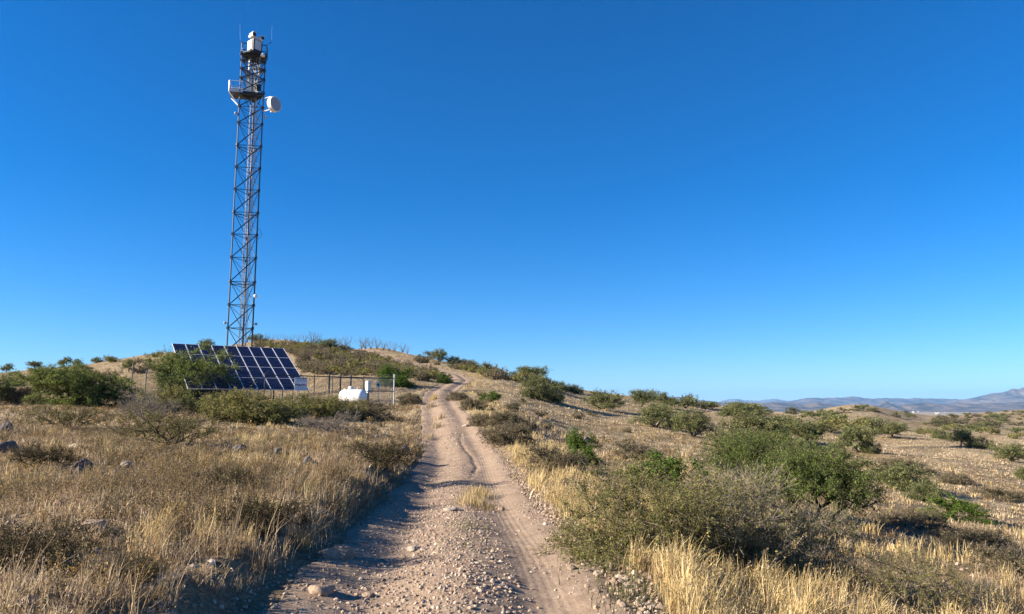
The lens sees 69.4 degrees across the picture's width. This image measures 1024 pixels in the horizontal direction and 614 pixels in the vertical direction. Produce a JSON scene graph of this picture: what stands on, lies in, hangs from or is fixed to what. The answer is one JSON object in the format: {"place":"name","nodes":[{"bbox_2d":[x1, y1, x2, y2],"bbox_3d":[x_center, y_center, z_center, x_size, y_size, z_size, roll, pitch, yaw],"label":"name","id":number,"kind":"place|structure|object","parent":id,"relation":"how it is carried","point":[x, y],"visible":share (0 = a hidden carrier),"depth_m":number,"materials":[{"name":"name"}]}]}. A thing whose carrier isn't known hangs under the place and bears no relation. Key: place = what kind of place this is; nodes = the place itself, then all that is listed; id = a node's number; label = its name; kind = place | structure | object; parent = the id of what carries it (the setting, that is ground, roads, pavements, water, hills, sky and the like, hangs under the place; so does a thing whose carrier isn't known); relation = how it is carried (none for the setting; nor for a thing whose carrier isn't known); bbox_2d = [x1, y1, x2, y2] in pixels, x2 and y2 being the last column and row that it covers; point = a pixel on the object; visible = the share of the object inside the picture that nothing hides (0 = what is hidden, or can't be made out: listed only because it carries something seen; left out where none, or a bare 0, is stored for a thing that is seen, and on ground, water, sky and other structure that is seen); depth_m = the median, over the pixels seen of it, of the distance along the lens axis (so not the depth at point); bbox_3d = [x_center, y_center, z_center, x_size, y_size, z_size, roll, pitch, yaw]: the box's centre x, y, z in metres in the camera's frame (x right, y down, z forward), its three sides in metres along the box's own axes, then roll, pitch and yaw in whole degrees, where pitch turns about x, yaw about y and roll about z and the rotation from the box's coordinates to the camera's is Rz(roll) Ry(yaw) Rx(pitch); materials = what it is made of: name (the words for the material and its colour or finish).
{"place":"outdoors","nodes":[
{"label":"outdoors","id":0,"kind":"place"},
{"bbox_2d":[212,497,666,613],"bbox_3d":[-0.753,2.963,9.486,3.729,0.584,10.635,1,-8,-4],"label":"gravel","id":1,"kind":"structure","parent":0,"point":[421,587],"depth_m":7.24,"materials":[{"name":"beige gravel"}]},
{"bbox_2d":[254,348,636,613],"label":"dirt road","id":2,"kind":"structure","parent":0,"point":[529,537],"depth_m":8.67,"materials":[{"name":"beige soil"}]},
{"bbox_2d":[307,584,334,595],"bbox_3d":[-1.664,2.458,6.403,0.234,0.120,0.203,-1,-8,7],"label":"rock","id":3,"kind":"object","parent":2,"relation":"on","point":[324,590],"visible":0.88,"depth_m":6.34,"materials":[{"name":"beige stone"}]},
{"bbox_2d":[392,356,506,450],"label":"gravel","id":4,"kind":"structure","parent":2,"relation":"on","point":[444,418],"depth_m":40.83,"materials":[{"name":"beige gravel"}]},
{"bbox_2d":[420,394,679,613],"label":"road grass","id":5,"kind":"structure","parent":2,"relation":"on","point":[473,501],"depth_m":8.15,"materials":[{"name":"beige plant"}]},
{"bbox_2d":[475,425,668,613],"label":"gravel","id":6,"kind":"structure","parent":2,"relation":"on","point":[634,584],"depth_m":7.37,"materials":[{"name":"beige gravel"}]},
{"bbox_2d":[368,436,548,515],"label":"gravel","id":7,"kind":"structure","parent":0,"point":[452,483],"depth_m":17.73,"materials":[{"name":"beige gravel"}]},
{"bbox_2d":[0,340,1023,613],"bbox_3d":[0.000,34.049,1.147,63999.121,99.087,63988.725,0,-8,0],"label":"ground","id":8,"kind":"structure","parent":0,"point":[206,596],"depth_m":26.65,"materials":[{"name":"soil"}]},
{"bbox_2d":[0,370,17,402],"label":"dark bush","id":9,"kind":"object","parent":8,"relation":"on","point":[5,386],"visible":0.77,"depth_m":50.33,"materials":[{"name":"green plant"}]},
{"bbox_2d":[0,386,45,403],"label":"scrub bush","id":10,"kind":"object","parent":8,"relation":"on","point":[20,393],"visible":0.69,"depth_m":50.27,"materials":[{"name":"green plant"}]},
{"bbox_2d":[3,438,81,467],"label":"dark bush","id":11,"kind":"object","parent":8,"relation":"on","point":[55,454],"visible":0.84,"depth_m":14.53,"materials":[{"name":"brown plant"}]},
{"bbox_2d":[0,508,121,577],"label":"dark bush","id":12,"kind":"object","parent":8,"relation":"on","point":[17,541],"visible":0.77,"depth_m":5.62,"materials":[{"name":"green plant"}]},
{"bbox_2d":[13,400,116,427],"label":"thorn shrub","id":13,"kind":"object","parent":8,"relation":"on","point":[71,418],"visible":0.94,"depth_m":26.18,"materials":[{"name":"brown plant"}]},
{"bbox_2d":[5,358,144,407],"bbox_3d":[-29.054,5.272,49.479,7.863,3.770,7.717,6,-10,-40],"label":"mesquite tree","id":14,"kind":"object","parent":8,"relation":"on","point":[73,383],"visible":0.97,"depth_m":48.22,"materials":[{"name":"green plant"}]},
{"bbox_2d":[70,458,92,475],"bbox_3d":[-8.009,3.051,13.739,0.372,0.460,0.373,1,-8,-10],"label":"rock","id":15,"kind":"object","parent":8,"relation":"on","point":[81,466],"visible":0.38,"depth_m":13.63,"materials":[{"name":"grey stone"}]},
{"bbox_2d":[78,519,107,533],"bbox_3d":[-3.931,2.087,6.956,0.274,0.180,0.197,0,-8,-3],"label":"rock","id":16,"kind":"object","parent":8,"relation":"on","point":[96,521],"visible":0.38,"depth_m":6.89,"materials":[{"name":"beige stone"}]},
{"bbox_2d":[91,545,174,586],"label":"dark bush","id":17,"kind":"object","parent":8,"relation":"on","point":[152,568],"visible":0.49,"depth_m":5.14,"materials":[{"name":"brown plant"}]},
{"bbox_2d":[112,383,187,421],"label":"thorn shrub","id":18,"kind":"object","parent":8,"relation":"on","point":[141,408],"visible":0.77,"depth_m":32.86,"materials":[{"name":"green plant"}]},
{"bbox_2d":[129,382,205,413],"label":"catclaw shrub","id":19,"kind":"object","parent":8,"relation":"on","point":[170,396],"visible":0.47,"depth_m":42.93,"materials":[{"name":"green plant"}]},
{"bbox_2d":[99,403,236,444],"bbox_3d":[-10.035,3.555,21.924,3.614,1.460,4.232,3,-8,-19],"label":"thorn shrub","id":20,"kind":"object","parent":8,"relation":"on","point":[179,430],"visible":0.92,"depth_m":21.68,"materials":[{"name":"green plant"}]},
{"bbox_2d":[141,340,255,405],"bbox_3d":[-23.649,5.235,56.019,7.776,5.912,7.988,-3,-8,20],"label":"mesquite tree","id":21,"kind":"object","parent":8,"relation":"on","point":[202,366],"visible":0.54,"depth_m":54.44,"materials":[{"name":"green plant"}]},
{"bbox_2d":[0,424,418,613],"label":"edge grass","id":22,"kind":"structure","parent":8,"relation":"on","point":[232,542],"depth_m":6.80,"materials":[{"name":"beige plant"}]},
{"bbox_2d":[190,464,265,488],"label":"dark bush","id":23,"kind":"object","parent":8,"relation":"on","point":[235,475],"visible":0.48,"depth_m":10.64,"materials":[{"name":"brown plant"}]},
{"bbox_2d":[190,389,272,412],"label":"catclaw shrub","id":24,"kind":"object","parent":8,"relation":"on","point":[215,396],"visible":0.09,"depth_m":45.00,"materials":[{"name":"green plant"}]},
{"bbox_2d":[172,343,308,402],"bbox_3d":[-21.521,5.531,58.431,8.950,5.365,6.826,5,-9,-35],"label":"solar array","id":25,"kind":"object","parent":8,"relation":"on","point":[273,361],"visible":0.57,"depth_m":59.06,"materials":[{"name":"glass"}]},
{"bbox_2d":[186,385,312,424],"bbox_3d":[-12.160,4.736,34.851,5.693,2.189,4.676,1,-8,-8],"label":"catclaw shrub","id":26,"kind":"object","parent":8,"relation":"on","point":[278,411],"visible":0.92,"depth_m":34.03,"materials":[{"name":"green plant"}]},
{"bbox_2d":[224,31,280,398],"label":"lattice tower","id":27,"kind":"structure","parent":8,"relation":"on","point":[254,54],"depth_m":74.38,"materials":[{"name":"metal"}]},
{"bbox_2d":[198,487,316,540],"bbox_3d":[-2.603,2.215,7.816,1.170,0.643,1.040,-2,-8,14],"label":"dark bush","id":28,"kind":"object","parent":8,"relation":"on","point":[267,517],"visible":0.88,"depth_m":7.69,"materials":[{"name":"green plant"}]},
{"bbox_2d":[131,363,394,404],"bbox_3d":[-18.692,6.286,57.141,18.550,3.606,6.470,5,-9,-35],"label":"chain link fence","id":29,"kind":"object","parent":8,"relation":"on","point":[351,382],"visible":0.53,"depth_m":56.77,"materials":[{"name":"metal"}]},
{"bbox_2d":[294,376,306,391],"bbox_3d":[-15.794,6.367,55.185,0.964,2.380,0.097,5,-9,-35],"label":"warning sign","id":30,"kind":"object","parent":29,"relation":"attached to","point":[300,383],"visible":0.99,"depth_m":55.22,"materials":[{"name":"white metal"}]},
{"bbox_2d":[265,389,341,418],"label":"catclaw shrub","id":31,"kind":"object","parent":8,"relation":"on","point":[305,399],"visible":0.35,"depth_m":40.46,"materials":[{"name":"green plant"}]},
{"bbox_2d":[312,338,339,347],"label":"green bush","id":32,"kind":"object","parent":8,"relation":"on","point":[326,343],"visible":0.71,"depth_m":156.46,"materials":[{"name":"green plant"}]},
{"bbox_2d":[293,407,361,431],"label":"dead shrub","id":33,"kind":"object","parent":8,"relation":"on","point":[336,425],"visible":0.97,"depth_m":32.65,"materials":[{"name":"brown plant"}]},
{"bbox_2d":[316,544,354,558],"bbox_3d":[-1.917,2.676,8.040,0.414,0.163,0.362,3,-8,-24],"label":"rock","id":34,"kind":"object","parent":8,"relation":"on","point":[343,551],"visible":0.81,"depth_m":7.94,"materials":[{"name":"grey stone"}]},
{"bbox_2d":[306,393,368,419],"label":"catclaw shrub","id":35,"kind":"object","parent":8,"relation":"on","point":[350,409],"visible":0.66,"depth_m":40.83,"materials":[{"name":"green plant"}]},
{"bbox_2d":[339,386,368,403],"bbox_3d":[-12.431,7.012,58.140,2.646,1.592,1.072,-4,-8,26],"label":"propane tank","id":36,"kind":"object","parent":8,"relation":"on","point":[359,394],"visible":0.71,"depth_m":57.73,"materials":[{"name":"white metal"}]},
{"bbox_2d":[351,405,397,420],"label":"scrub bush","id":37,"kind":"object","parent":8,"relation":"on","point":[373,412],"visible":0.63,"depth_m":41.90,"materials":[{"name":"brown plant"}]},
{"bbox_2d":[339,434,429,471],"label":"dark bush","id":38,"kind":"object","parent":8,"relation":"on","point":[391,455],"visible":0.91,"depth_m":18.46,"materials":[{"name":"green plant"}]},
{"bbox_2d":[374,361,418,387],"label":"green bush","id":39,"kind":"object","parent":8,"relation":"on","point":[402,381],"visible":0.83,"depth_m":78.02,"materials":[{"name":"green plant"}]},
{"bbox_2d":[396,392,424,406],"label":"scrub bush","id":40,"kind":"object","parent":8,"relation":"on","point":[412,399],"visible":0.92,"depth_m":58.61,"materials":[{"name":"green plant"}]},
{"bbox_2d":[427,348,447,362],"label":"mesquite tree","id":41,"kind":"object","parent":8,"relation":"on","point":[439,357],"visible":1,"depth_m":150.95,"materials":[{"name":"green plant"}]},
{"bbox_2d":[444,390,470,400],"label":"scrub bush","id":42,"kind":"object","parent":8,"relation":"on","point":[457,395],"visible":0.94,"depth_m":61.06,"materials":[{"name":"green plant"}]},
{"bbox_2d":[458,398,484,410],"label":"scrub bush","id":43,"kind":"object","parent":8,"relation":"on","point":[469,402],"visible":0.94,"depth_m":48.22,"materials":[{"name":"brown plant"}]},
{"bbox_2d":[465,412,491,426],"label":"scrub bush","id":44,"kind":"object","parent":8,"relation":"on","point":[478,420],"visible":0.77,"depth_m":37.26,"materials":[{"name":"brown plant"}]},
{"bbox_2d":[477,390,501,401],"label":"green bush","id":45,"kind":"object","parent":8,"relation":"on","point":[493,395],"visible":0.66,"depth_m":58.74,"materials":[{"name":"green plant"}]},
{"bbox_2d":[481,363,508,379],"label":"scrub bush","id":46,"kind":"object","parent":8,"relation":"on","point":[495,376],"visible":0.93,"depth_m":96.86,"materials":[{"name":"green plant"}]},
{"bbox_2d":[479,409,524,428],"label":"scrub bush","id":47,"kind":"object","parent":8,"relation":"on","point":[508,416],"visible":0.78,"depth_m":36.13,"materials":[{"name":"green plant"}]},
{"bbox_2d":[476,420,540,445],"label":"scrub bush","id":48,"kind":"object","parent":8,"relation":"on","point":[513,434],"visible":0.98,"depth_m":29.81,"materials":[{"name":"green plant"}]},
{"bbox_2d":[0,404,1021,613],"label":"gravel","id":49,"kind":"structure","parent":8,"relation":"on","point":[212,561],"depth_m":6.33,"materials":[{"name":"beige gravel"}]},
{"bbox_2d":[0,339,1023,613],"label":"dry grass","id":50,"kind":"structure","parent":8,"relation":"on","point":[78,595],"depth_m":11.16,"materials":[{"name":"plant"}]},
{"bbox_2d":[507,367,539,383],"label":"scrub bush","id":51,"kind":"object","parent":8,"relation":"on","point":[525,375],"visible":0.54,"depth_m":100.61,"materials":[{"name":"green plant"}]},
{"bbox_2d":[514,365,552,375],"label":"bush","id":52,"kind":"object","parent":8,"relation":"on","point":[536,370],"visible":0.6,"depth_m":124.76,"materials":[{"name":"green plant"}]},
{"bbox_2d":[519,369,552,400],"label":"green bush","id":53,"kind":"object","parent":8,"relation":"on","point":[539,390],"visible":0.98,"depth_m":74.63,"materials":[{"name":"green plant"}]},
{"bbox_2d":[541,384,565,403],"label":"dark bush","id":54,"kind":"object","parent":8,"relation":"on","point":[557,397],"visible":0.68,"depth_m":76.87,"materials":[{"name":"green plant"}]},
{"bbox_2d":[515,442,592,473],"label":"scrub bush","id":55,"kind":"object","parent":8,"relation":"on","point":[550,455],"visible":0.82,"depth_m":20.80,"materials":[{"name":"green plant"}]},
{"bbox_2d":[95,346,1020,467],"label":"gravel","id":56,"kind":"structure","parent":8,"relation":"on","point":[657,422],"depth_m":76.84,"materials":[{"name":"beige gravel"}]},
{"bbox_2d":[563,425,603,467],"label":"green bush","id":57,"kind":"object","parent":8,"relation":"on","point":[576,442],"visible":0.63,"depth_m":23.64,"materials":[{"name":"green plant"}]},
{"bbox_2d":[580,389,627,411],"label":"bush","id":58,"kind":"object","parent":8,"relation":"on","point":[601,398],"visible":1,"depth_m":87.48,"materials":[{"name":"green plant"}]},
{"bbox_2d":[603,439,665,461],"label":"scrub bush","id":59,"kind":"object","parent":8,"relation":"on","point":[628,447],"visible":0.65,"depth_m":27.92,"materials":[{"name":"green plant"}]},
{"bbox_2d":[628,388,657,406],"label":"bush","id":60,"kind":"object","parent":8,"relation":"on","point":[643,397],"visible":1,"depth_m":105.68,"materials":[{"name":"green plant"}]},
{"bbox_2d":[525,450,767,576],"bbox_3d":[1.540,2.419,8.632,2.795,1.443,2.657,4,-9,-29],"label":"catclaw shrub","id":61,"kind":"object","parent":8,"relation":"on","point":[679,499],"visible":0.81,"depth_m":8.49,"materials":[{"name":"green plant"}]},
{"bbox_2d":[626,399,678,426],"bbox_3d":[12.533,9.464,65.301,4.935,2.660,5.027,-1,-8,10],"label":"mesquite tree","id":62,"kind":"object","parent":8,"relation":"on","point":[657,414],"visible":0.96,"depth_m":64.56,"materials":[{"name":"green plant"}]},
{"bbox_2d":[650,391,682,407],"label":"bush","id":63,"kind":"object","parent":8,"relation":"on","point":[673,400],"visible":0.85,"depth_m":111.00,"materials":[{"name":"green plant"}]},
{"bbox_2d":[611,448,742,504],"bbox_3d":[3.708,3.652,15.821,2.556,1.312,2.802,7,-10,-42],"label":"green bush","id":64,"kind":"object","parent":8,"relation":"on","point":[675,463],"visible":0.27,"depth_m":15.67,"materials":[{"name":"green plant"}]},
{"bbox_2d":[676,395,698,407],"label":"mesquite tree","id":65,"kind":"object","parent":8,"relation":"on","point":[687,402],"visible":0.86,"depth_m":119.20,"materials":[{"name":"green plant"}]},
{"bbox_2d":[661,406,719,436],"bbox_3d":[14.672,9.239,59.227,4.617,2.624,4.702,1,-8,-4],"label":"mesquite tree","id":66,"kind":"object","parent":8,"relation":"on","point":[691,425],"visible":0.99,"depth_m":58.78,"materials":[{"name":"green plant"}]},
{"bbox_2d":[612,455,832,580],"bbox_3d":[2.548,2.652,9.454,2.935,1.564,2.801,-2,-8,13],"label":"catclaw shrub","id":67,"kind":"object","parent":8,"relation":"on","point":[754,484],"visible":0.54,"depth_m":8.80,"materials":[{"name":"green plant"}]},
{"bbox_2d":[701,424,758,443],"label":"green bush","id":68,"kind":"object","parent":8,"relation":"on","point":[719,435],"visible":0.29,"depth_m":56.43,"materials":[{"name":"green plant"}]},
{"bbox_2d":[714,400,751,419],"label":"mesquite tree","id":69,"kind":"object","parent":8,"relation":"on","point":[733,407],"visible":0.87,"depth_m":99.47,"materials":[{"name":"green plant"}]},
{"bbox_2d":[716,406,793,436],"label":"mesquite tree","id":70,"kind":"object","parent":8,"relation":"on","point":[758,421],"visible":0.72,"depth_m":70.99,"materials":[{"name":"green plant"}]},
{"bbox_2d":[694,426,824,496],"bbox_3d":[6.421,4.122,19.518,3.613,2.177,3.283,6,-9,-36],"label":"bush","id":71,"kind":"object","parent":8,"relation":"on","point":[734,452],"visible":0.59,"depth_m":19.11,"materials":[{"name":"green plant"}]},
{"bbox_2d":[755,413,812,437],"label":"mesquite tree","id":72,"kind":"object","parent":8,"relation":"on","point":[791,420],"visible":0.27,"depth_m":77.41,"materials":[{"name":"green plant"}]},
{"bbox_2d":[708,495,866,582],"bbox_3d":[3.306,2.892,9.129,2.034,1.285,2.131,0,-8,-3],"label":"catclaw shrub","id":73,"kind":"object","parent":8,"relation":"on","point":[810,527],"visible":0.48,"depth_m":8.81,"materials":[{"name":"green plant"}]},
{"bbox_2d":[781,419,831,444],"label":"mesquite tree","id":74,"kind":"object","parent":8,"relation":"on","point":[815,427],"visible":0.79,"depth_m":74.97,"materials":[{"name":"green plant"}]},
{"bbox_2d":[739,434,894,533],"bbox_3d":[6.625,3.890,16.328,3.372,2.370,3.712,0,-8,1],"label":"mesquite tree","id":75,"kind":"object","parent":8,"relation":"on","point":[816,478],"visible":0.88,"depth_m":15.75,"materials":[{"name":"green plant"}]},
{"bbox_2d":[811,411,851,426],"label":"green bush","id":76,"kind":"object","parent":8,"relation":"on","point":[827,415],"visible":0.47,"depth_m":113.79,"materials":[{"name":"green plant"}]},
{"bbox_2d":[815,413,851,432],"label":"green bush","id":77,"kind":"object","parent":8,"relation":"on","point":[835,421],"visible":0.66,"depth_m":103.56,"materials":[{"name":"green plant"}]},
{"bbox_2d":[834,423,879,452],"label":"mesquite tree","id":78,"kind":"object","parent":8,"relation":"on","point":[856,433],"visible":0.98,"depth_m":68.08,"materials":[{"name":"green plant"}]},
{"bbox_2d":[860,441,881,453],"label":"green bush","id":79,"kind":"object","parent":8,"relation":"on","point":[867,448],"visible":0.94,"depth_m":68.17,"materials":[{"name":"green plant"}]},
{"bbox_2d":[857,415,888,432],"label":"green bush","id":80,"kind":"object","parent":8,"relation":"on","point":[873,422],"visible":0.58,"depth_m":117.22,"materials":[{"name":"green plant"}]},
{"bbox_2d":[874,421,909,437],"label":"mesquite tree","id":81,"kind":"object","parent":8,"relation":"on","point":[892,429],"visible":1,"depth_m":99.38,"materials":[{"name":"green plant"}]},
{"bbox_2d":[881,522,921,539],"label":"dead shrub","id":82,"kind":"object","parent":8,"relation":"on","point":[910,531],"visible":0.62,"depth_m":19.31,"materials":[{"name":"brown plant"}]},
{"bbox_2d":[875,456,929,471],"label":"scrub bush","id":83,"kind":"object","parent":8,"relation":"on","point":[891,463],"visible":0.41,"depth_m":49.26,"materials":[{"name":"brown plant"}]},
{"bbox_2d":[874,457,939,491],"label":"green bush","id":84,"kind":"object","parent":8,"relation":"on","point":[897,479],"visible":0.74,"depth_m":35.50,"materials":[{"name":"green plant"}]},
{"bbox_2d":[867,505,957,533],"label":"scrub bush","id":85,"kind":"object","parent":8,"relation":"on","point":[918,518],"visible":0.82,"depth_m":21.16,"materials":[{"name":"green plant"}]},
{"bbox_2d":[829,536,1003,613],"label":"thorn shrub","id":86,"kind":"object","parent":8,"relation":"on","point":[925,587],"visible":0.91,"depth_m":7.91,"materials":[{"name":"green plant"}]},
{"bbox_2d":[900,479,952,503],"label":"green bush","id":87,"kind":"object","parent":8,"relation":"on","point":[923,495],"visible":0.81,"depth_m":31.20,"materials":[{"name":"green plant"}]},
{"bbox_2d":[930,426,949,439],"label":"green bush","id":88,"kind":"object","parent":8,"relation":"on","point":[935,434],"visible":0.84,"depth_m":120.00,"materials":[{"name":"green plant"}]},
{"bbox_2d":[933,471,980,485],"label":"scrub bush","id":89,"kind":"object","parent":8,"relation":"on","point":[955,478],"visible":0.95,"depth_m":43.84,"materials":[{"name":"brown plant"}]},
{"bbox_2d":[941,427,973,445],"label":"mesquite tree","id":90,"kind":"object","parent":8,"relation":"on","point":[959,436],"visible":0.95,"depth_m":87.01,"materials":[{"name":"green plant"}]},
{"bbox_2d":[917,492,1001,525],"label":"green bush","id":91,"kind":"object","parent":8,"relation":"on","point":[955,505],"visible":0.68,"depth_m":25.95,"materials":[{"name":"green plant"}]},
{"bbox_2d":[915,525,1020,550],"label":"scrub bush","id":92,"kind":"object","parent":8,"relation":"on","point":[965,533],"visible":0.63,"depth_m":18.51,"materials":[{"name":"brown plant"}]},
{"bbox_2d":[962,434,995,448],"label":"green bush","id":93,"kind":"object","parent":8,"relation":"on","point":[972,442],"visible":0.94,"depth_m":85.88,"materials":[{"name":"green plant"}]},
{"bbox_2d":[950,540,1023,578],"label":"scrub bush","id":94,"kind":"object","parent":8,"relation":"on","point":[984,551],"visible":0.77,"depth_m":12.49,"materials":[{"name":"green plant"}]},
{"bbox_2d":[973,486,1023,502],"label":"scrub bush","id":95,"kind":"object","parent":8,"relation":"on","point":[1016,496],"visible":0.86,"depth_m":36.78,"materials":[{"name":"brown plant"}]},
{"bbox_2d":[981,441,1023,461],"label":"bush","id":96,"kind":"object","parent":8,"relation":"on","point":[1002,452],"visible":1,"depth_m":70.41,"materials":[{"name":"green plant"}]},
{"bbox_2d":[0,372,1023,613],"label":"golden grass","id":97,"kind":"structure","parent":0,"point":[705,579],"depth_m":7.48,"materials":[{"name":"beige plant"}]},
{"bbox_2d":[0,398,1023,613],"bbox_3d":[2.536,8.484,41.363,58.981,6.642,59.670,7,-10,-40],"label":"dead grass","id":98,"kind":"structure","parent":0,"point":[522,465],"depth_m":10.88,"materials":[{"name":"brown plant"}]},
{"bbox_2d":[0,0,1023,401],"label":"sky","id":99,"kind":"structure","parent":0,"point":[709,200],"materials":[{"name":"blue"}]},
{"bbox_2d":[719,399,784,402],"bbox_3d":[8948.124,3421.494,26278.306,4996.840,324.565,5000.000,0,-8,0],"label":"mountain","id":100,"kind":"structure","parent":0,"point":[755,401],"depth_m":26210.75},
{"bbox_2d":[703,401,1023,411],"bbox_3d":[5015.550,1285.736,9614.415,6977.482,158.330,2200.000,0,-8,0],"label":"hills","id":101,"kind":"structure","parent":0,"point":[911,407],"depth_m":9325.68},
{"bbox_2d":[782,396,964,405],"bbox_3d":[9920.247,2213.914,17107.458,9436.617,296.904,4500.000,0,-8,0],"label":"mountain","id":102,"kind":"structure","parent":0,"point":[852,400],"depth_m":16973.84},
{"bbox_2d":[947,387,1023,404],"bbox_3d":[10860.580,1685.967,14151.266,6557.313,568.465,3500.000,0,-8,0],"label":"mountain","id":103,"kind":"structure","parent":0,"point":[1013,395],"depth_m":13996.65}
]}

